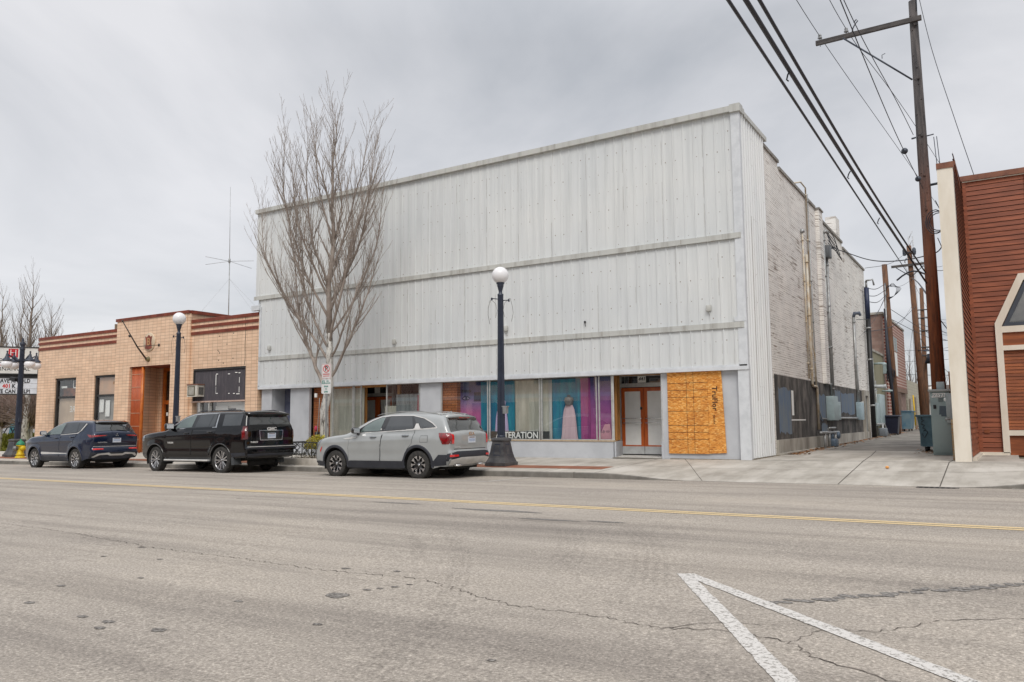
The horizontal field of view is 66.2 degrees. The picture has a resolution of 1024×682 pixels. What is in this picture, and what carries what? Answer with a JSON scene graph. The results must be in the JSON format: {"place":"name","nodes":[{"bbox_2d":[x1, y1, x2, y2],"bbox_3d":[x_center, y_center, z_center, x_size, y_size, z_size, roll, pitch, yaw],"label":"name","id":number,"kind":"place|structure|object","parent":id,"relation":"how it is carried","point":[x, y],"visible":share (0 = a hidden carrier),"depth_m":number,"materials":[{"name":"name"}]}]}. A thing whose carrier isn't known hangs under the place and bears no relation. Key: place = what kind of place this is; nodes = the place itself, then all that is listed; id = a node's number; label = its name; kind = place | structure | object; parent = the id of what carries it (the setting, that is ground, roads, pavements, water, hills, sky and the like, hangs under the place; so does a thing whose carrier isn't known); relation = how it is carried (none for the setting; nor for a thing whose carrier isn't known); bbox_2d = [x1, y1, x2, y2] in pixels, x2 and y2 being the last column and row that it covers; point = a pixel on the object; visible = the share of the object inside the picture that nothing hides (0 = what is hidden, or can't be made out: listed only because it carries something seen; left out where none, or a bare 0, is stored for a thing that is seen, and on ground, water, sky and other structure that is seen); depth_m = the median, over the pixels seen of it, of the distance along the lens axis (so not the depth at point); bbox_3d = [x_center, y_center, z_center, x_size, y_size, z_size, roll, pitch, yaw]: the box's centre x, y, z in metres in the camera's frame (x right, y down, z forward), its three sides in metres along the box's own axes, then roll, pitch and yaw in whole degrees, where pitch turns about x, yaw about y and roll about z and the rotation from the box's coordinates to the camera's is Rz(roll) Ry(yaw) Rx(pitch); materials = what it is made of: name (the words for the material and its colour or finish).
{"place":"outdoors","nodes":[
{"label":"outdoors","id":0,"kind":"place"},
{"bbox_2d":[481,381,514,430],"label":"backdrop","id":1,"kind":"structure","parent":0,"point":[510,393],"depth_m":25.41,"materials":[{"name":"teal fabric"}]},
{"bbox_2d":[0,464,1023,681],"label":"road","id":2,"kind":"structure","parent":0,"point":[629,569],"depth_m":6.36,"materials":[{"name":"asphalt"}]},
{"bbox_2d":[26,420,137,468],"bbox_3d":[-15.853,3.769,28.788,4.733,1.738,2.168,-5,-7,32],"label":"parked suv","id":3,"kind":"object","parent":2,"relation":"on","point":[77,444],"visible":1,"depth_m":27.68,"materials":[{"name":"blue paint"}]},
{"bbox_2d":[143,409,295,472],"bbox_3d":[-9.364,3.165,24.815,5.301,1.888,2.355,-5,-7,32],"label":"parked suv","id":4,"kind":"object","parent":2,"relation":"on","point":[223,441],"visible":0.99,"depth_m":23.63,"materials":[{"name":"black paint"}]},
{"bbox_2d":[8,465,529,481],"bbox_3d":[-14.877,4.468,27.651,35.045,0.338,1.866,-4,-7,32],"label":"road marking","id":5,"kind":"object","parent":2,"relation":"on","point":[290,473],"visible":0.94,"depth_m":21.78,"materials":[{"name":"white paint"}]},
{"bbox_2d":[316,411,488,478],"bbox_3d":[-2.994,2.730,20.804,4.829,1.694,2.188,-5,-7,32],"label":"parked suv","id":6,"kind":"object","parent":2,"relation":"on","point":[420,444],"visible":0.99,"depth_m":19.74,"materials":[{"name":"grey paint"}]},
{"bbox_2d":[0,460,1023,488],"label":"kerb","id":7,"kind":"structure","parent":2,"relation":"on","point":[564,474],"depth_m":19.97,"materials":[{"name":"concrete"}]},
{"bbox_2d":[0,478,1023,529],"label":"road marking","id":8,"kind":"object","parent":2,"relation":"on","point":[940,524],"visible":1,"depth_m":11.24,"materials":[{"name":"yellow paint"}]},
{"bbox_2d":[24,502,1023,660],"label":"road stain","id":9,"kind":"object","parent":2,"relation":"on","point":[339,595],"visible":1,"depth_m":5.62,"materials":[{"name":"asphalt"}]},
{"bbox_2d":[32,527,1022,681],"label":"road crack","id":10,"kind":"object","parent":2,"relation":"on","point":[636,623],"visible":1,"depth_m":4.78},
{"bbox_2d":[678,573,980,681],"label":"road marking","id":11,"kind":"object","parent":2,"relation":"on","point":[776,670],"visible":1,"depth_m":4.51,"materials":[{"name":"white paint"}]},
{"bbox_2d":[916,486,958,488],"bbox_3d":[7.913,2.742,14.588,0.700,0.039,0.340,-4,-7,32],"label":"storm drain","id":12,"kind":"object","parent":2,"relation":"on","point":[937,487],"visible":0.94,"depth_m":14.59,"materials":[{"name":"metal"}]},
{"bbox_2d":[0,451,1023,485],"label":"pavement","id":13,"kind":"structure","parent":0,"point":[932,474],"depth_m":18.03,"materials":[{"name":"concrete"}]},
{"bbox_2d":[1,338,41,456],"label":"street lamp","id":14,"kind":"object","parent":13,"relation":"on","point":[28,361],"visible":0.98,"depth_m":36.14,"materials":[{"name":"metal"}]},
{"bbox_2d":[171,313,185,424],"bbox_3d":[-12.590,1.675,29.487,0.852,5.538,0.660,-4,-7,32],"label":"street lamp","id":15,"kind":"object","parent":13,"relation":"on","point":[179,319],"visible":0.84,"depth_m":29.51,"materials":[{"name":"metal"}]},
{"bbox_2d":[279,441,317,464],"bbox_3d":[-5.612,3.602,24.986,3.160,0.805,1.850,-4,-7,32],"label":"planter","id":16,"kind":"object","parent":13,"relation":"on","point":[306,460],"visible":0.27,"depth_m":24.62,"materials":[{"name":"concrete"}]},
{"bbox_2d":[304,434,324,449],"bbox_3d":[-6.116,3.188,24.837,1.094,0.507,0.822,-4,-7,32],"label":"shrub","id":17,"kind":"object","parent":16,"relation":"in","point":[317,439],"visible":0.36,"depth_m":24.73,"materials":[{"name":"yellow plant"}]},
{"bbox_2d":[0,457,609,468],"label":"brick band","id":18,"kind":"object","parent":13,"relation":"on","point":[559,467],"visible":0.28,"depth_m":20.76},
{"bbox_2d":[13,439,25,457],"bbox_3d":[-21.741,4.748,34.679,0.460,0.830,0.550,-4,-7,32],"label":"fire hydrant","id":19,"kind":"object","parent":18,"relation":"on","point":[20,447],"visible":0.96,"depth_m":34.59,"materials":[{"name":"metal"}]},
{"bbox_2d":[244,69,397,438],"bbox_3d":[-6.435,-2.459,25.790,5.579,12.803,3.911,0,-6,-1],"label":"street tree","id":20,"kind":"object","parent":18,"relation":"on","point":[331,301],"visible":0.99,"depth_m":25.66,"materials":[{"name":"grey plant"}]},
{"bbox_2d":[321,363,330,437],"bbox_3d":[-5.692,2.240,24.058,0.340,3.127,0.077,-3,-6,22],"label":"parking sign","id":21,"kind":"object","parent":13,"relation":"on","point":[326,380],"visible":1,"depth_m":24.12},
{"bbox_2d":[485,267,517,465],"bbox_3d":[-0.310,0.668,21.840,0.852,5.538,0.660,-4,-7,32],"label":"street lamp","id":22,"kind":"object","parent":13,"relation":"on","point":[501,453],"visible":1,"depth_m":21.67,"materials":[{"name":"metal"}]},
{"bbox_2d":[132,457,1015,485],"bbox_3d":[-18.280,4.987,33.537,83.000,0.796,4.034,-4,-7,32],"label":"pavement joint","id":23,"kind":"object","parent":13,"relation":"on","point":[789,469],"visible":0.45,"depth_m":17.90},
{"bbox_2d":[0,0,1023,384],"label":"sky","id":24,"kind":"structure","parent":0,"point":[128,127],"materials":[{"name":"grey"}]},
{"bbox_2d":[515,380,548,430],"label":"backdrop","id":25,"kind":"structure","parent":0,"point":[527,403],"depth_m":24.74,"materials":[{"name":"beige fabric"}]},
{"bbox_2d":[548,380,551,438],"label":"backdrop","id":26,"kind":"structure","parent":0,"point":[550,402],"depth_m":24.41,"materials":[{"name":"white fabric"}]},
{"bbox_2d":[552,378,580,438],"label":"backdrop","id":27,"kind":"structure","parent":0,"point":[562,389],"depth_m":24.18,"materials":[{"name":"teal fabric"}]},
{"bbox_2d":[580,378,590,438],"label":"backdrop","id":28,"kind":"structure","parent":0,"point":[585,411],"depth_m":23.70,"materials":[{"name":"fabric"}]},
{"bbox_2d":[533,457,1023,462],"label":"pavement","id":29,"kind":"structure","parent":0,"point":[1021,460],"depth_m":19.60,"materials":[{"name":"concrete"}]},
{"bbox_2d":[814,429,932,450],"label":"alley","id":30,"kind":"structure","parent":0,"point":[907,441],"depth_m":30.05,"materials":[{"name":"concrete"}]},
{"bbox_2d":[819,427,840,447],"bbox_3d":[11.566,3.507,28.308,0.380,0.805,3.401,-4,-7,32],"label":"gas meter","id":31,"kind":"object","parent":30,"relation":"on","point":[833,438],"visible":0.91,"depth_m":28.40,"materials":[{"name":"paint"}]},
{"bbox_2d":[790,432,932,454],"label":"dead leaves","id":32,"kind":"object","parent":30,"relation":"on","point":[816,448],"visible":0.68,"depth_m":26.78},
{"bbox_2d":[864,279,876,437],"bbox_3d":[18.159,0.851,39.472,0.540,8.036,0.288,-4,-7,32],"label":"standpipe","id":33,"kind":"object","parent":30,"relation":"on","point":[870,366],"visible":0.92,"depth_m":39.46,"materials":[{"name":"metal"}]},
{"bbox_2d":[876,423,889,436],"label":"gas meter","id":34,"kind":"object","parent":30,"relation":"on","point":[883,431],"visible":0.88,"depth_m":40.38,"materials":[{"name":"grey paint"}]},
{"bbox_2d":[882,264,900,433],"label":"utility pole","id":35,"kind":"object","parent":30,"relation":"on","point":[891,365],"visible":0.98,"depth_m":45.71,"materials":[{"name":"brown wood"}]},
{"bbox_2d":[886,283,900,299],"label":"cable loops","id":36,"kind":"object","parent":35,"relation":"attached to","point":[897,289],"visible":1,"depth_m":45.79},
{"bbox_2d":[885,415,901,434],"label":"wheelie bin","id":37,"kind":"object","parent":30,"relation":"on","point":[892,423],"visible":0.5,"depth_m":43.33,"materials":[{"name":"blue plastic"}]},
{"bbox_2d":[901,411,914,430],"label":"dumpster","id":38,"kind":"object","parent":30,"relation":"on","point":[908,420],"visible":0.65,"depth_m":51.24,"materials":[{"name":"blue paint"}]},
{"bbox_2d":[891,245,928,425],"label":"utility pole","id":39,"kind":"object","parent":30,"relation":"on","point":[920,376],"visible":0.72,"depth_m":53.60,"materials":[{"name":"brown wood"}]},
{"bbox_2d":[918,288,929,414],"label":"utility pole","id":40,"kind":"object","parent":30,"relation":"on","point":[925,358],"visible":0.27,"depth_m":66.66,"materials":[{"name":"brown wood"}]},
{"bbox_2d":[915,415,932,451],"bbox_3d":[13.151,2.833,24.206,1.120,1.119,1.340,-4,-7,32],"label":"dumpster","id":41,"kind":"object","parent":30,"relation":"on","point":[925,427],"visible":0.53,"depth_m":23.88,"materials":[{"name":"blue paint"}]},
{"bbox_2d":[757,450,1020,462],"bbox_3d":[10.534,3.190,21.871,6.050,0.069,6.600,-4,-7,32],"label":"alley apron","id":42,"kind":"object","parent":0,"point":[882,456],"visible":0.73,"depth_m":21.07,"materials":[{"name":"concrete"}]},
{"bbox_2d":[928,371,952,455],"bbox_3d":[12.012,2.071,21.880,0.780,2.400,1.000,-4,-7,32],"label":"utility cabinet","id":43,"kind":"object","parent":42,"relation":"on","point":[941,408],"visible":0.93,"depth_m":21.60,"materials":[{"name":"grey metal"}]},
{"bbox_2d":[908,232,919,380],"bbox_3d":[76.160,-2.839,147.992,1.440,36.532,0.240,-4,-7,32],"label":"utility pole","id":44,"kind":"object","parent":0,"point":[912,240],"depth_m":148.27,"materials":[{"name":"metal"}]},
{"bbox_3d":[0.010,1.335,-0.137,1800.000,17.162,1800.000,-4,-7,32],"label":"ground","id":45,"kind":"structure","parent":0,"visible":0},
{"bbox_2d":[1,383,36,433],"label":"mural building","id":46,"kind":"structure","parent":45,"relation":"on","point":[8,430],"depth_m":78.07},
{"bbox_2d":[0,346,38,394],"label":"business sign","id":47,"kind":"object","parent":45,"relation":"on","point":[30,375],"visible":0.57,"depth_m":43.35,"materials":[{"name":"white plastic"}]},
{"bbox_2d":[34,310,261,452],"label":"brick building","id":48,"kind":"structure","parent":45,"relation":"on","point":[112,374],"depth_m":35.30,"materials":[{"name":"brick"}]},
{"bbox_2d":[54,378,75,427],"bbox_3d":[-21.841,3.229,38.556,1.880,2.810,0.190,-4,-7,32],"label":"window","id":49,"kind":"structure","parent":48,"relation":"in","point":[59,381],"depth_m":38.93,"materials":[{"name":"black metal"}]},
{"bbox_2d":[94,375,114,419],"bbox_3d":[-18.957,3.013,36.759,1.810,2.830,0.190,-4,-7,32],"label":"window","id":50,"kind":"structure","parent":48,"relation":"in","point":[97,383],"depth_m":37.13,"materials":[{"name":"black metal"}]},
{"bbox_2d":[122,320,159,361],"bbox_3d":[-16.219,-0.007,34.121,0.940,1.732,1.405,-4,-7,32],"label":"flagpole","id":51,"kind":"object","parent":48,"relation":"attached to","point":[147,359],"visible":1,"depth_m":34.29,"materials":[{"name":"metal"}]},
{"bbox_2d":[161,368,169,431],"bbox_3d":[-15.338,3.154,35.702,1.780,3.880,0.100,-4,-7,32],"label":"entrance door","id":52,"kind":"structure","parent":48,"relation":"in","point":[164,401],"depth_m":36.13,"materials":[{"name":"orange wood"}]},
{"bbox_2d":[187,384,204,396],"bbox_3d":[-13.287,2.075,32.942,0.720,0.530,0.350,-4,-7,32],"label":"air conditioner","id":53,"kind":"object","parent":48,"relation":"attached to","point":[195,390],"visible":1,"depth_m":32.78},
{"bbox_2d":[198,402,211,412],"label":"lower window","id":54,"kind":"structure","parent":48,"relation":"in","point":[200,405],"depth_m":32.92,"materials":[{"name":"glass"}]},
{"bbox_2d":[205,187,251,314],"bbox_3d":[-13.527,-3.826,36.491,5.477,7.400,4.401,0,-6,-3],"label":"roof antenna","id":55,"kind":"object","parent":48,"relation":"on","point":[229,260],"visible":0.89,"depth_m":37.27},
{"bbox_2d":[251,102,871,459],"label":"commercial building","id":56,"kind":"structure","parent":45,"relation":"on","point":[654,253],"depth_m":24.67,"materials":[{"name":"white paint"}]},
{"bbox_2d":[330,388,348,436],"bbox_3d":[-6.350,2.754,28.945,0.950,2.060,0.082,-4,-7,32],"label":"curtain","id":57,"kind":"object","parent":56,"relation":"hanging from","point":[339,411],"visible":0.62,"depth_m":28.97,"materials":[{"name":"beige fabric"}]},
{"bbox_2d":[332,386,353,435],"bbox_3d":[-6.181,2.598,28.667,1.030,1.910,0.055,-4,-7,32],"label":"shop window","id":58,"kind":"structure","parent":56,"relation":"in","point":[336,386],"depth_m":28.85,"materials":[{"name":"metal"}]},
{"bbox_2d":[344,388,351,433],"bbox_3d":[-5.803,2.713,28.587,0.740,2.060,0.086,-4,-7,32],"label":"curtain","id":59,"kind":"object","parent":56,"relation":"hanging from","point":[350,425],"visible":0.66,"depth_m":28.73,"materials":[{"name":"beige fabric"}]},
{"bbox_2d":[353,385,361,426],"bbox_3d":[-5.563,2.554,28.281,0.370,1.910,0.055,-4,-7,32],"label":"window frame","id":60,"kind":"structure","parent":56,"relation":"in","point":[360,385],"depth_m":28.30,"materials":[{"name":"metal"}]},
{"bbox_2d":[351,388,364,426],"bbox_3d":[-5.597,2.694,28.418,0.689,2.060,0.073,-4,-7,31],"label":"curtain","id":61,"kind":"object","parent":56,"relation":"hanging from","point":[357,404],"visible":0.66,"depth_m":28.43,"materials":[{"name":"beige fabric"}]},
{"bbox_2d":[367,397,377,420],"bbox_3d":[-5.404,3.175,29.739,0.744,2.090,0.136,-4,-7,32],"label":"door","id":62,"kind":"structure","parent":56,"relation":"in","point":[372,402],"depth_m":29.81,"materials":[{"name":"brown glass"}]},
{"bbox_2d":[377,397,391,416],"bbox_3d":[-4.768,3.130,29.342,0.734,2.090,0.136,-4,-7,32],"label":"door","id":63,"kind":"structure","parent":56,"relation":"in","point":[383,399],"depth_m":29.53,"materials":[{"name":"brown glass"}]},
{"bbox_2d":[385,406,395,414],"bbox_3d":[-4.266,2.962,27.653,0.580,1.350,0.047,-4,-7,30],"label":"curtain","id":64,"kind":"object","parent":56,"relation":"hanging from","point":[391,409],"visible":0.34,"depth_m":27.72,"materials":[{"name":"beige fabric"}]},
{"bbox_2d":[386,383,419,414],"bbox_3d":[-3.775,2.426,27.167,1.490,1.910,0.055,-4,-7,32],"label":"shop window","id":65,"kind":"structure","parent":56,"relation":"in","point":[409,383],"depth_m":27.54,"materials":[{"name":"metal"}]},
{"bbox_2d":[396,394,418,412],"bbox_3d":[-3.642,2.716,27.263,0.980,1.750,0.102,-4,-7,32],"label":"curtain","id":66,"kind":"object","parent":56,"relation":"hanging from","point":[406,402],"visible":0.33,"depth_m":27.33,"materials":[{"name":"grey fabric"}]},
{"bbox_2d":[441,380,488,438],"bbox_3d":[-1.565,2.268,25.788,1.890,1.910,0.055,-4,-7,32],"label":"shop window","id":67,"kind":"structure","parent":56,"relation":"in","point":[482,380],"depth_m":25.36,"materials":[{"name":"metal"}]},
{"bbox_2d":[460,381,483,424],"bbox_3d":[-1.341,2.291,25.983,1.000,1.900,0.025,-4,-7,32],"label":"printed banner","id":68,"kind":"object","parent":56,"relation":"attached to","point":[470,398],"visible":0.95,"depth_m":26.02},
{"bbox_2d":[495,401,508,430],"bbox_3d":[-0.336,2.486,25.216,0.288,1.300,0.535,3,-7,-34],"label":"dress form","id":69,"kind":"object","parent":56,"relation":"in","point":[506,424],"visible":0.19,"depth_m":25.09,"materials":[{"name":"purple fabric"}]},
{"bbox_2d":[489,378,540,439],"bbox_3d":[0.074,2.150,24.766,1.880,1.910,0.055,-4,-7,32],"label":"shop window","id":70,"kind":"structure","parent":56,"relation":"in","point":[530,378],"depth_m":24.76,"materials":[{"name":"metal"}]},
{"bbox_2d":[484,431,549,438],"bbox_3d":[0.026,2.978,24.793,2.650,0.250,0.023,-4,-7,32],"label":"shop sign","id":71,"kind":"object","parent":56,"relation":"attached to","point":[523,434],"visible":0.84,"depth_m":24.58,"materials":[{"name":"white paper"}]},
{"bbox_2d":[561,395,577,438],"bbox_3d":[1.739,2.313,23.925,0.288,1.350,0.535,3,-7,-34],"label":"dress form","id":72,"kind":"object","parent":56,"relation":"in","point":[569,427],"visible":0.99,"depth_m":23.84,"materials":[{"name":"pink fabric"}]},
{"bbox_2d":[541,376,597,439],"bbox_3d":[1.717,2.033,23.741,1.900,1.910,0.055,-4,-7,32],"label":"shop window","id":73,"kind":"structure","parent":56,"relation":"in","point":[579,376],"depth_m":23.71,"materials":[{"name":"glass"}]},
{"bbox_2d":[590,376,611,438],"bbox_3d":[2.675,1.997,23.321,0.750,1.880,0.010,-4,-7,32],"label":"printed banner","id":74,"kind":"object","parent":56,"relation":"attached to","point":[605,402],"visible":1,"depth_m":23.34,"materials":[{"name":"fabric"}]},
{"bbox_2d":[598,424,611,439],"bbox_3d":[2.727,2.688,23.146,0.480,0.470,0.015,-4,-7,32],"label":"card","id":75,"kind":"object","parent":56,"relation":"in","point":[606,432],"visible":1,"depth_m":23.11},
{"bbox_2d":[598,375,612,439],"bbox_3d":[2.759,1.958,23.091,0.440,1.910,0.055,-4,-7,32],"label":"shop window","id":76,"kind":"structure","parent":56,"relation":"in","point":[603,375],"depth_m":23.11,"materials":[{"name":"glass"}]},
{"bbox_2d":[621,388,644,453],"bbox_3d":[3.700,2.445,24.063,0.729,2.015,0.126,-4,-7,32],"label":"door","id":77,"kind":"structure","parent":56,"relation":"in","point":[633,427],"depth_m":24.09,"materials":[{"name":"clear glass"}]},
{"bbox_2d":[637,376,645,382],"bbox_3d":[3.963,1.167,23.988,0.270,0.210,0.010,-4,-7,32],"label":"number sign","id":78,"kind":"object","parent":56,"relation":"attached to","point":[641,379],"visible":1,"depth_m":23.98,"materials":[{"name":"white paper"}]},
{"bbox_2d":[644,387,661,453],"bbox_3d":[4.327,2.400,23.671,0.729,2.015,0.126,-4,-7,32],"label":"door","id":79,"kind":"structure","parent":56,"relation":"in","point":[652,395],"depth_m":23.74,"materials":[{"name":"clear glass"}]},
{"bbox_2d":[667,371,726,453],"bbox_3d":[5.063,1.939,21.582,1.620,2.305,0.026,-4,-7,32],"label":"plywood boarding","id":80,"kind":"object","parent":56,"relation":"attached to","point":[696,421],"visible":1,"depth_m":21.57,"materials":[{"name":"wood"}]},
{"bbox_2d":[828,231,841,259],"bbox_3d":[13.418,-3.983,32.636,0.125,0.805,2.644,-5,-7,35],"label":"service loop","id":81,"kind":"object","parent":56,"relation":"attached to","point":[829,236],"visible":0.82,"depth_m":32.53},
{"bbox_2d":[815,0,945,388],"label":"utility pole","id":82,"kind":"object","parent":45,"relation":"on","point":[937,367],"visible":0.94,"depth_m":24.81,"materials":[{"name":"brown wood"}]},
{"bbox_2d":[743,0,926,283],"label":"overhead cable","id":83,"kind":"object","parent":82,"relation":"attached to","point":[755,15],"visible":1,"depth_m":10.37,"materials":[{"name":"rubber"}]},
{"bbox_2d":[796,0,936,204],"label":"power line","id":84,"kind":"object","parent":82,"relation":"attached to","point":[854,86],"visible":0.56,"depth_m":30.55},
{"bbox_2d":[844,0,913,134],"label":"power line","id":85,"kind":"object","parent":82,"relation":"attached to","point":[877,66],"visible":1,"depth_m":19.81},
{"bbox_2d":[840,0,922,187],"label":"power line","id":86,"kind":"object","parent":82,"relation":"attached to","point":[875,85],"visible":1,"depth_m":16.68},
{"bbox_2d":[827,235,941,261],"bbox_3d":[12.950,-3.747,26.530,1.284,2.408,10.463,-1,-6,5],"label":"service drop","id":87,"kind":"object","parent":82,"relation":"attached to","point":[876,260],"visible":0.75,"depth_m":27.93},
{"bbox_2d":[830,1,938,161],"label":"power line","id":88,"kind":"object","parent":82,"relation":"attached to","point":[877,72],"visible":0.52,"depth_m":29.37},
{"bbox_2d":[919,0,973,174],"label":"power line","id":89,"kind":"object","parent":82,"relation":"attached to","point":[944,89],"visible":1,"depth_m":23.72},
{"bbox_2d":[872,349,892,435],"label":"concrete annex","id":90,"kind":"object","parent":45,"relation":"on","point":[880,386],"visible":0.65,"depth_m":42.98,"materials":[{"name":"green paint"}]},
{"bbox_2d":[870,312,907,431],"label":"brick tower building","id":91,"kind":"structure","parent":45,"relation":"on","point":[878,341],"depth_m":50.52,"materials":[{"name":"brick"}]},
{"bbox_2d":[893,336,896,351],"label":"window","id":92,"kind":"structure","parent":91,"relation":"in","point":[895,340],"depth_m":50.94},
{"bbox_2d":[898,392,902,431],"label":"side door","id":93,"kind":"structure","parent":91,"relation":"in","point":[899,393],"depth_m":51.01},
{"bbox_2d":[906,379,919,429],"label":"beige garage","id":94,"kind":"structure","parent":45,"relation":"on","point":[912,388],"depth_m":58.89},
{"bbox_2d":[909,397,917,429],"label":"door","id":95,"kind":"structure","parent":94,"relation":"in","point":[914,397],"depth_m":59.68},
{"bbox_2d":[905,347,928,383],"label":"bare tree","id":96,"kind":"object","parent":45,"relation":"on","point":[910,377],"visible":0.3,"depth_m":89.52,"materials":[{"name":"grey plant"}]},
{"bbox_2d":[936,153,1023,462],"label":"siding building","id":97,"kind":"structure","parent":45,"relation":"on","point":[982,226],"depth_m":21.45,"materials":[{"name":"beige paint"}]},
{"bbox_2d":[1003,282,1023,325],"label":"arch window","id":98,"kind":"structure","parent":97,"relation":"in","point":[1006,323],"depth_m":21.39,"materials":[{"name":"black glass"}]},
{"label":"lawn","id":99,"kind":"structure","parent":0,"visible":0},
{"bbox_2d":[0,383,24,450],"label":"bare shrub","id":100,"kind":"object","parent":99,"relation":"on","point":[3,424],"visible":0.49,"depth_m":50.07,"materials":[{"name":"brown plant"}]},
{"bbox_2d":[2,432,34,450],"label":"hedge","id":101,"kind":"object","parent":99,"relation":"on","point":[6,437],"visible":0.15,"depth_m":51.61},
{"bbox_2d":[0,383,36,438],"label":"bare shrub","id":102,"kind":"object","parent":99,"relation":"on","point":[31,419],"visible":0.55,"depth_m":48.13,"materials":[{"name":"brown plant"}]},
{"bbox_2d":[0,283,42,402],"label":"bare tree","id":103,"kind":"object","parent":99,"relation":"on","point":[1,331],"visible":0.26,"depth_m":59.34,"materials":[{"name":"brown plant"}]},
{"bbox_2d":[2,257,62,441],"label":"bare tree","id":104,"kind":"object","parent":99,"relation":"on","point":[29,342],"visible":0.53,"depth_m":48.73,"materials":[{"name":"grey plant"}]},
{"bbox_2d":[23,302,63,396],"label":"bare tree","id":105,"kind":"object","parent":99,"relation":"on","point":[50,326],"visible":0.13,"depth_m":50.37,"materials":[{"name":"brown plant"}]},
{"bbox_3d":[-4.933,-3.569,-13.652,17.600,8.300,8.150,-4,-7,32],"label":"storefront building","id":106,"kind":"object","parent":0,"visible":0},
{"bbox_2d":[726,0,909,275],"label":"overhead cable","id":107,"kind":"object","parent":106,"relation":"attached to","point":[741,20],"visible":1,"depth_m":12.08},
{"bbox_2d":[757,0,925,272],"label":"overhead cable","id":108,"kind":"object","parent":106,"relation":"attached to","point":[775,27],"visible":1,"depth_m":10.91,"materials":[{"name":"rubber"}]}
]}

